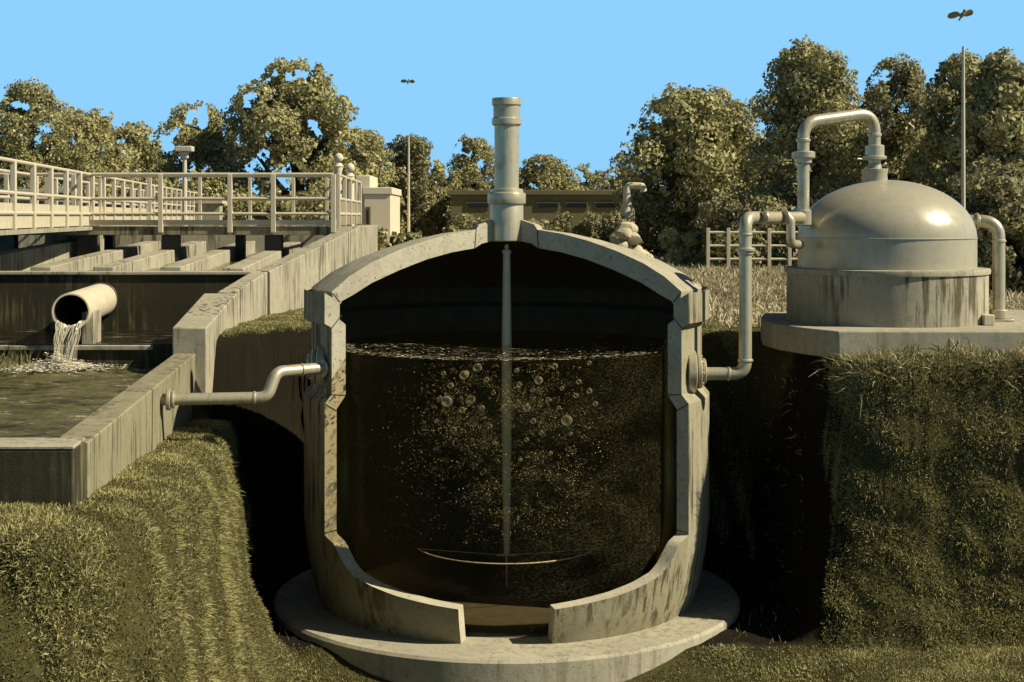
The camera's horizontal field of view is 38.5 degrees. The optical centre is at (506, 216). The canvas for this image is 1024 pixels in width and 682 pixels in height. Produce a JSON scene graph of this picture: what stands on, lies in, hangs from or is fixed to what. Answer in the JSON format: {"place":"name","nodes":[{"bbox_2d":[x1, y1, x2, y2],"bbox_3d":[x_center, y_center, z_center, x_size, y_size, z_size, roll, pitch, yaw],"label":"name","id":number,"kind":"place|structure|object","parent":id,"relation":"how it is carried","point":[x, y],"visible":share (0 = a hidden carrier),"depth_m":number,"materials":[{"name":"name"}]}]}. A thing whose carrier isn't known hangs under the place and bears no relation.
{"place":"outdoors","nodes":[
{"label":"outdoors","id":0,"kind":"place"},
{"bbox_2d":[401,79,414,83],"bbox_3d":[-2.693,-3.680,40.011,0.380,0.069,0.190,0,-38,-12],"label":"bird","id":1,"kind":"object","parent":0,"point":[407,81],"visible":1,"depth_m":40.01},
{"bbox_2d":[0,228,1023,681],"bbox_3d":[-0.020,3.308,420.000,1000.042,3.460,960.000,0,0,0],"label":"ground","id":2,"kind":"structure","parent":0,"point":[270,446],"depth_m":16.46,"materials":[{"name":"green plant"}]},
{"bbox_2d":[0,189,70,204],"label":"tank wall","id":3,"kind":"structure","parent":2,"relation":"on","point":[60,191],"depth_m":44.00,"materials":[{"name":"concrete"}]},
{"bbox_2d":[0,76,102,188],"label":"broadleaf tree","id":4,"kind":"object","parent":2,"relation":"on","point":[20,144],"visible":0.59,"depth_m":61.22,"materials":[{"name":"green plant"}]},
{"bbox_2d":[24,106,142,195],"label":"broadleaf tree","id":5,"kind":"object","parent":2,"relation":"on","point":[97,130],"visible":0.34,"depth_m":65.06,"materials":[{"name":"green plant"}]},
{"bbox_2d":[0,225,176,251],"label":"side walkway","id":6,"kind":"structure","parent":2,"relation":"on","point":[51,238],"depth_m":27.59,"materials":[{"name":"concrete"}]},
{"bbox_2d":[0,169,168,208],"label":"walkway railing","id":7,"kind":"object","parent":6,"relation":"on","point":[56,179],"visible":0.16,"depth_m":31.81,"materials":[{"name":"beige metal"}]},
{"bbox_2d":[0,156,209,229],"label":"walkway railing","id":8,"kind":"object","parent":6,"relation":"on","point":[14,215],"visible":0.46,"depth_m":26.30,"materials":[{"name":"beige metal"}]},
{"bbox_2d":[1,172,193,196],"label":"hedge","id":9,"kind":"object","parent":2,"relation":"on","point":[109,189],"visible":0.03,"depth_m":55.74,"materials":[{"name":"green plant"}]},
{"bbox_2d":[0,293,236,506],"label":"settling basin","id":10,"kind":"object","parent":2,"relation":"on","point":[92,452],"visible":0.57,"depth_m":14.70,"materials":[{"name":"concrete"}]},
{"bbox_2d":[0,363,155,437],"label":"water","id":11,"kind":"structure","parent":10,"relation":"in","point":[47,403],"depth_m":17.21,"materials":[{"name":"liquid"}]},
{"bbox_2d":[0,341,51,371],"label":"reed tuft","id":12,"kind":"object","parent":11,"relation":"on","point":[4,365],"visible":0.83,"depth_m":20.12,"materials":[{"name":"green plant"}]},
{"bbox_2d":[0,347,126,373],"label":"splash","id":13,"kind":"object","parent":11,"relation":"on","point":[53,364],"visible":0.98,"depth_m":19.95,"materials":[{"name":"white liquid"}]},
{"bbox_2d":[53,320,84,369],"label":"falling water","id":14,"kind":"structure","parent":11,"relation":"on","point":[66,329],"depth_m":20.25,"materials":[{"name":"beige liquid"}]},
{"bbox_2d":[0,329,171,343],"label":"shelf water","id":15,"kind":"structure","parent":10,"relation":"in","point":[108,336],"depth_m":22.03,"materials":[{"name":"brown liquid"}]},
{"bbox_2d":[104,121,173,189],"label":"broadleaf tree","id":16,"kind":"object","parent":2,"relation":"on","point":[136,135],"visible":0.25,"depth_m":69.32,"materials":[{"name":"green plant"}]},
{"bbox_2d":[83,201,225,225],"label":"tank wall","id":17,"kind":"structure","parent":2,"relation":"on","point":[212,206],"depth_m":52.00,"materials":[{"name":"concrete"}]},
{"bbox_2d":[0,226,360,328],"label":"channel basin","id":18,"kind":"object","parent":2,"relation":"on","point":[262,283],"visible":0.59,"depth_m":23.90,"materials":[{"name":"concrete"}]},
{"bbox_2d":[51,282,117,344],"bbox_3d":[-6.272,1.431,21.963,0.585,0.758,3.116,0,0,-9],"label":"outfall pipe","id":19,"kind":"object","parent":18,"relation":"attached to","point":[92,305],"visible":1,"depth_m":21.20,"materials":[{"name":"concrete"}]},
{"bbox_2d":[29,252,260,270],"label":"channel water","id":20,"kind":"structure","parent":18,"relation":"in","point":[219,268],"depth_m":27.86,"materials":[{"name":"liquid"}]},
{"bbox_2d":[0,173,343,261],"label":"footbridge","id":21,"kind":"object","parent":18,"relation":"on","point":[273,233],"visible":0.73,"depth_m":29.00,"materials":[{"name":"concrete"}]},
{"bbox_2d":[175,146,193,225],"bbox_3d":[-8.343,-0.058,38.000,0.440,3.516,0.336,0,0,0],"label":"lamp post","id":22,"kind":"object","parent":2,"relation":"on","point":[184,150],"visible":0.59,"depth_m":37.94,"materials":[{"name":"metal"}]},
{"bbox_2d":[127,100,250,196],"bbox_3d":[-12.879,-1.523,60.201,5.010,6.502,4.716,0,0,0],"label":"broadleaf tree","id":23,"kind":"object","parent":2,"relation":"on","point":[207,141],"visible":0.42,"depth_m":59.15,"materials":[{"name":"green plant"}]},
{"bbox_2d":[173,168,354,226],"bbox_3d":[-8.402,0.121,53.963,7.969,3.751,3.504,0,0,0],"label":"hedge","id":24,"kind":"object","parent":2,"relation":"on","point":[240,206],"visible":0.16,"depth_m":53.54,"materials":[{"name":"green plant"}]},
{"bbox_2d":[239,203,330,225],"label":"tank wall","id":25,"kind":"structure","parent":2,"relation":"on","point":[257,217],"depth_m":58.00,"materials":[{"name":"concrete"}]},
{"bbox_2d":[219,56,380,225],"bbox_3d":[-8.298,-2.304,58.046,6.415,8.076,5.613,0,0,-36],"label":"broadleaf tree","id":26,"kind":"object","parent":2,"relation":"on","point":[287,112],"visible":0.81,"depth_m":56.87,"materials":[{"name":"green plant"}]},
{"bbox_2d":[334,153,343,225],"bbox_3d":[-3.894,-0.584,34.000,0.240,1.767,0.240,0,0,0],"label":"ball post","id":27,"kind":"object","parent":2,"relation":"on","point":[338,167],"visible":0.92,"depth_m":33.92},
{"bbox_2d":[345,163,354,225],"bbox_3d":[-3.632,-0.468,34.000,0.240,1.536,0.240,0,0,0],"label":"ball post","id":28,"kind":"object","parent":2,"relation":"on","point":[349,167],"visible":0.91,"depth_m":33.93,"materials":[{"name":"beige metal"}]},
{"bbox_2d":[356,225,377,256],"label":"railing wall","id":29,"kind":"structure","parent":2,"relation":"on","point":[369,239],"depth_m":32.87,"materials":[{"name":"concrete"}]},
{"bbox_2d":[336,173,361,225],"bbox_3d":[-3.477,-0.330,32.600,0.082,1.060,6.887,0,0,-2],"label":"end railing","id":30,"kind":"object","parent":29,"relation":"on","point":[349,211],"visible":0.98,"depth_m":32.04,"materials":[{"name":"beige metal"}]},
{"bbox_2d":[337,126,406,232],"bbox_3d":[-6.390,-1.117,63.921,4.042,5.661,3.516,0,0,0],"label":"broadleaf tree","id":31,"kind":"object","parent":2,"relation":"on","point":[372,143],"visible":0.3,"depth_m":63.54,"materials":[{"name":"green plant"}]},
{"bbox_2d":[355,175,400,245],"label":"pump house","id":32,"kind":"structure","parent":2,"relation":"on","point":[380,207],"depth_m":46.00,"materials":[{"name":"beige concrete"}]},
{"bbox_2d":[366,207,370,224],"bbox_3d":[-4.339,0.350,45.964,0.146,1.300,0.067,0,0,0],"label":"window","id":33,"kind":"structure","parent":32,"relation":"in","point":[368,209],"depth_m":45.95,"materials":[{"name":"black glass"}]},
{"bbox_2d":[407,136,409,233],"bbox_3d":[-3.341,-0.514,50.000,0.216,4.427,0.216,0,0,0],"label":"utility pole","id":34,"kind":"object","parent":2,"relation":"on","point":[408,205],"visible":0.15,"depth_m":49.97,"materials":[{"name":"metal"}]},
{"bbox_2d":[381,132,450,235],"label":"broadleaf tree","id":35,"kind":"object","parent":2,"relation":"on","point":[421,190],"visible":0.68,"depth_m":69.31,"materials":[{"name":"green plant"}]},
{"bbox_2d":[378,225,465,250],"bbox_3d":[-2.400,1.019,42.037,4.739,1.567,2.318,0,0,0],"label":"hedge","id":36,"kind":"object","parent":2,"relation":"on","point":[395,239],"visible":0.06,"depth_m":41.30,"materials":[{"name":"green plant"}]},
{"bbox_2d":[403,219,450,234],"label":"field fence","id":37,"kind":"object","parent":2,"relation":"on","point":[428,223],"visible":0.07,"depth_m":69.95,"materials":[{"name":"brown wood"}]},
{"bbox_2d":[406,193,450,236],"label":"hedge","id":38,"kind":"object","parent":2,"relation":"on","point":[447,215],"visible":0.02,"depth_m":75.46,"materials":[{"name":"green plant"}]},
{"bbox_2d":[402,158,470,213],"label":"broadleaf tree","id":39,"kind":"object","parent":2,"relation":"on","point":[449,183],"visible":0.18,"depth_m":77.50,"materials":[{"name":"green plant"}]},
{"bbox_2d":[446,133,519,189],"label":"broadleaf tree","id":40,"kind":"object","parent":2,"relation":"on","point":[479,147],"visible":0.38,"depth_m":79.35,"materials":[{"name":"green plant"}]},
{"bbox_2d":[273,569,739,681],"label":"foundation slab","id":41,"kind":"structure","parent":2,"relation":"on","point":[303,613],"depth_m":15.69,"materials":[{"name":"concrete"}]},
{"bbox_2d":[304,97,708,643],"bbox_3d":[0.000,1.576,18.068,4.930,6.048,4.794,0,0,0],"label":"digester tank","id":42,"kind":"object","parent":41,"relation":"on","point":[509,276],"visible":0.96,"depth_m":19.32,"materials":[{"name":"concrete"}]},
{"bbox_2d":[160,358,328,409],"bbox_3d":[-2.856,1.880,16.397,2.058,0.510,0.446,0,0,-24],"label":"inlet pipe","id":43,"kind":"object","parent":42,"relation":"attached to","point":[169,399],"visible":0.96,"depth_m":16.22,"materials":[{"name":"grey metal"}]},
{"bbox_2d":[337,333,676,563],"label":"digester water","id":44,"kind":"structure","parent":42,"relation":"in","point":[669,530],"depth_m":18.61,"materials":[{"name":"liquid"}]},
{"bbox_2d":[346,343,667,360],"bbox_3d":[-0.005,1.556,16.882,4.283,0.019,2.083,0,0,0],"label":"froth","id":45,"kind":"object","parent":44,"relation":"on","point":[508,357],"visible":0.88,"depth_m":16.61,"materials":[{"name":"brown liquid"}]},
{"bbox_2d":[376,363,643,542],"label":"bubbles","id":46,"kind":"object","parent":44,"relation":"in","point":[484,441],"visible":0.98,"depth_m":16.41},
{"bbox_2d":[707,109,886,380],"bbox_3d":[3.500,0.269,17.925,3.198,3.278,0.649,0,0,-41],"label":"gas pipe","id":47,"kind":"object","parent":42,"relation":"attached to","point":[803,156],"visible":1,"depth_m":17.85,"materials":[{"name":"grey metal"}]},
{"bbox_2d":[213,355,805,667],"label":"weeds","id":48,"kind":"object","parent":2,"relation":"on","point":[709,535],"visible":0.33,"depth_m":17.99,"materials":[{"name":"green plant"}]},
{"bbox_2d":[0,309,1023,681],"bbox_3d":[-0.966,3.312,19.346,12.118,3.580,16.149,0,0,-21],"label":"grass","id":49,"kind":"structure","parent":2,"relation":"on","point":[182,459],"depth_m":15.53,"materials":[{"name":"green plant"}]},
{"bbox_2d":[442,209,626,242],"bbox_3d":[0.821,0.775,54.032,7.195,2.063,2.412,0,0,0],"label":"hedge","id":50,"kind":"object","parent":2,"relation":"on","point":[600,226],"visible":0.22,"depth_m":53.54,"materials":[{"name":"green plant"}]},
{"bbox_2d":[447,190,622,230],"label":"building","id":51,"kind":"structure","parent":2,"relation":"on","point":[549,205],"depth_m":66.00,"materials":[{"name":"brown concrete"}]},
{"bbox_2d":[467,202,488,208],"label":"window","id":52,"kind":"structure","parent":51,"relation":"in","point":[470,205],"depth_m":65.94,"materials":[{"name":"black glass"}]},
{"bbox_2d":[537,202,558,208],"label":"window","id":53,"kind":"structure","parent":51,"relation":"in","point":[540,205],"depth_m":65.94,"materials":[{"name":"black glass"}]},
{"bbox_2d":[565,202,587,208],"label":"window","id":54,"kind":"structure","parent":51,"relation":"in","point":[568,205],"depth_m":65.94,"materials":[{"name":"black glass"}]},
{"bbox_2d":[595,202,616,208],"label":"window","id":55,"kind":"structure","parent":51,"relation":"in","point":[598,205],"depth_m":65.94,"materials":[{"name":"black glass"}]},
{"bbox_2d":[519,153,584,189],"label":"broadleaf tree","id":56,"kind":"object","parent":2,"relation":"on","point":[550,173],"visible":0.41,"depth_m":83.00,"materials":[{"name":"green plant"}]},
{"bbox_2d":[572,223,603,240],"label":"hedge","id":57,"kind":"object","parent":2,"relation":"on","point":[576,227],"visible":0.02,"depth_m":57.27,"materials":[{"name":"green plant"}]},
{"bbox_2d":[573,163,609,189],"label":"broadleaf tree","id":58,"kind":"object","parent":2,"relation":"on","point":[588,176],"visible":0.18,"depth_m":87.54,"materials":[{"name":"green plant"}]},
{"bbox_2d":[586,165,652,231],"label":"broadleaf tree","id":59,"kind":"object","parent":2,"relation":"on","point":[612,180],"visible":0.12,"depth_m":81.64,"materials":[{"name":"green plant"}]},
{"bbox_2d":[620,182,646,244],"bbox_3d":[4.449,0.225,54.004,1.114,2.950,1.100,0,0,-34],"label":"standpipe","id":60,"kind":"object","parent":2,"relation":"on","point":[627,211],"visible":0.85,"depth_m":53.84,"materials":[{"name":"grey metal"}]},
{"bbox_2d":[638,213,705,254],"bbox_3d":[7.611,0.649,59.990,6.170,2.446,2.504,0,0,0],"label":"hedge","id":61,"kind":"object","parent":2,"relation":"on","point":[648,248],"visible":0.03,"depth_m":59.77,"materials":[{"name":"green plant"}]},
{"bbox_2d":[658,226,732,265],"bbox_3d":[6.477,1.056,47.925,3.134,1.466,2.104,0,0,0],"label":"hedge","id":62,"kind":"object","parent":2,"relation":"on","point":[684,247],"visible":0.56,"depth_m":47.45,"materials":[{"name":"green plant"}]},
{"bbox_2d":[609,82,796,252],"bbox_3d":[7.393,-1.705,55.970,6.764,6.831,6.830,0,0,34],"label":"broadleaf tree","id":63,"kind":"object","parent":2,"relation":"on","point":[691,145],"visible":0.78,"depth_m":54.73,"materials":[{"name":"green plant"}]},
{"bbox_2d":[695,190,788,268],"bbox_3d":[7.488,0.538,45.913,3.061,2.716,3.166,0,0,0],"label":"shrub","id":64,"kind":"object","parent":2,"relation":"on","point":[731,210],"visible":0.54,"depth_m":45.59,"materials":[{"name":"green plant"}]},
{"bbox_2d":[706,228,797,268],"bbox_3d":[7.570,1.025,44.000,3.160,1.350,0.100,0,0,0],"label":"field fence","id":65,"kind":"object","parent":2,"relation":"on","point":[768,232],"visible":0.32,"depth_m":43.97,"materials":[{"name":"beige wood"}]},
{"bbox_2d":[706,155,797,242],"bbox_3d":[9.528,-0.641,58.055,4.239,4.728,4.782,0,0,0],"label":"broadleaf tree","id":66,"kind":"object","parent":2,"relation":"on","point":[791,206],"depth_m":57.12,"materials":[{"name":"green plant"}]},
{"bbox_2d":[712,173,823,257],"bbox_3d":[10.698,-0.220,54.130,6.892,4.380,4.027,0,0,0],"label":"hedge","id":67,"kind":"object","parent":2,"relation":"on","point":[756,183],"visible":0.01,"depth_m":53.75,"materials":[{"name":"green plant"}]},
{"bbox_2d":[730,34,868,230],"bbox_3d":[9.864,-2.110,47.962,5.162,7.661,4.632,0,0,11],"label":"broadleaf tree","id":68,"kind":"object","parent":2,"relation":"on","point":[810,78],"visible":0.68,"depth_m":47.24,"materials":[{"name":"green plant"}]},
{"bbox_2d":[650,251,1023,327],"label":"meadow grass","id":69,"kind":"structure","parent":2,"relation":"on","point":[724,283],"depth_m":31.00,"materials":[{"name":"plant"}]},
{"bbox_2d":[830,52,952,188],"bbox_3d":[13.242,-1.948,50.018,3.762,7.316,4.284,0,0,-29],"label":"broadleaf tree","id":70,"kind":"object","parent":2,"relation":"on","point":[896,126],"visible":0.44,"depth_m":49.28,"materials":[{"name":"green plant"}]},
{"bbox_2d":[761,310,1023,357],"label":"concrete plinth","id":71,"kind":"structure","parent":2,"relation":"on","point":[780,331],"depth_m":17.02,"materials":[{"name":"grey concrete"}]},
{"bbox_2d":[784,163,990,327],"bbox_3d":[4.849,0.359,18.750,2.556,2.082,2.556,0,0,0],"label":"domed tank","id":72,"kind":"object","parent":71,"relation":"on","point":[879,249],"visible":0.94,"depth_m":17.79,"materials":[{"name":"metal"}]},
{"bbox_2d":[981,314,993,324],"bbox_3d":[5.876,1.264,17.975,0.128,0.128,0.250,0,0,0],"label":"valve box","id":73,"kind":"object","parent":71,"relation":"on","point":[987,319],"visible":0.8,"depth_m":17.85,"materials":[{"name":"grey concrete"}]},
{"bbox_2d":[970,213,1014,321],"bbox_3d":[6.102,0.642,18.647,0.592,1.376,0.354,0,0,0],"label":"side pipe","id":74,"kind":"object","parent":71,"relation":"on","point":[999,311],"visible":0.87,"depth_m":18.56,"materials":[{"name":"grey metal"}]},
{"bbox_2d":[810,338,1023,414],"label":"rim grass","id":75,"kind":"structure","parent":2,"relation":"on","point":[970,349],"depth_m":16.65,"materials":[{"name":"green plant"}]},
{"bbox_2d":[855,157,1011,243],"bbox_3d":[15.208,-0.215,50.133,8.912,4.541,4.131,0,0,0],"label":"hedge","id":76,"kind":"object","parent":2,"relation":"on","point":[902,177],"visible":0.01,"depth_m":49.07,"materials":[{"name":"green plant"}]},
{"bbox_2d":[898,118,983,173],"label":"broadleaf tree","id":77,"kind":"object","parent":2,"relation":"on","point":[947,161],"depth_m":50.84,"materials":[{"name":"green plant"}]},
{"bbox_2d":[904,49,1002,234],"bbox_3d":[14.430,-1.776,45.865,3.498,6.978,3.201,0,0,0],"label":"broadleaf tree","id":78,"kind":"object","parent":2,"relation":"on","point":[945,93],"visible":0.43,"depth_m":45.68,"materials":[{"name":"green plant"}]},
{"bbox_2d":[961,46,965,208],"bbox_3d":[8.407,-0.715,27.000,0.173,4.830,0.173,0,0,0],"label":"mast","id":79,"kind":"object","parent":2,"relation":"on","point":[963,139],"visible":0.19,"depth_m":26.97,"materials":[{"name":"metal"}]},
{"bbox_2d":[942,45,1023,200],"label":"broadleaf tree","id":80,"kind":"object","parent":2,"relation":"on","point":[993,113],"visible":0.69,"depth_m":43.33,"materials":[{"name":"green plant"}]},
{"bbox_2d":[946,153,1023,294],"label":"shrub","id":81,"kind":"object","parent":2,"relation":"on","point":[989,195],"visible":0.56,"depth_m":29.55,"materials":[{"name":"green plant"}]},
{"bbox_2d":[0,0,1023,209],"label":"sky","id":82,"kind":"structure","parent":0,"point":[581,72],"materials":[{"name":"blue"}]},
{"bbox_2d":[947,9,972,19],"bbox_3d":[8.066,-3.595,26.026,0.520,0.134,0.260,0,-38,-12],"label":"bird","id":83,"kind":"object","parent":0,"point":[955,14],"visible":1,"depth_m":26.00},
{"bbox_3d":[3.784,1.129,52.681,0.498,0.368,0.442,0,0,0],"label":"boulder","id":84,"kind":"object","parent":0,"visible":0},
{"bbox_2d":[609,231,618,241],"bbox_3d":[3.985,0.776,52.797,0.586,0.513,0.606,0,0,-37],"label":"boulder","id":85,"kind":"object","parent":84,"relation":"on","point":[612,237],"visible":0.27,"depth_m":52.66,"materials":[{"name":"stone"}]},
{"bbox_2d":[615,221,637,232],"bbox_3d":[4.307,0.470,52.912,0.888,0.572,0.613,0,0,0],"label":"boulder","id":86,"kind":"object","parent":85,"relation":"on","point":[633,227],"visible":0.49,"depth_m":52.67,"materials":[{"name":"stone"}]},
{"bbox_3d":[4.508,1.357,52.458,0.791,0.526,0.650,0,0,0],"label":"boulder","id":87,"kind":"object","parent":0,"visible":0},
{"bbox_2d":[632,245,644,253],"bbox_3d":[4.563,1.283,52.205,0.729,0.541,0.698,0,0,0],"label":"boulder","id":88,"kind":"object","parent":87,"relation":"on","point":[638,248],"visible":0.42,"depth_m":51.99,"materials":[{"name":"stone"}]},
{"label":"boulder","id":89,"kind":"object","parent":88,"relation":"on","visible":0},
{"bbox_2d":[610,238,629,247],"bbox_3d":[4.003,1.007,51.945,0.677,0.500,0.567,0,0,-31],"label":"boulder","id":90,"kind":"object","parent":89,"relation":"on","point":[622,242],"visible":0.56,"depth_m":51.78,"materials":[{"name":"stone"}]},
{"bbox_2d":[615,228,631,239],"bbox_3d":[4.134,0.622,51.886,0.638,0.434,0.506,0,0,0],"label":"boulder","id":91,"kind":"object","parent":90,"relation":"on","point":[624,233],"visible":1,"depth_m":51.71,"materials":[{"name":"stone"}]},
{"bbox_2d":[627,232,641,244],"bbox_3d":[4.510,0.781,52.036,0.607,0.463,0.497,0,0,0],"label":"boulder","id":92,"kind":"object","parent":89,"relation":"on","point":[635,239],"visible":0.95,"depth_m":51.82,"materials":[{"name":"stone"}]}
]}

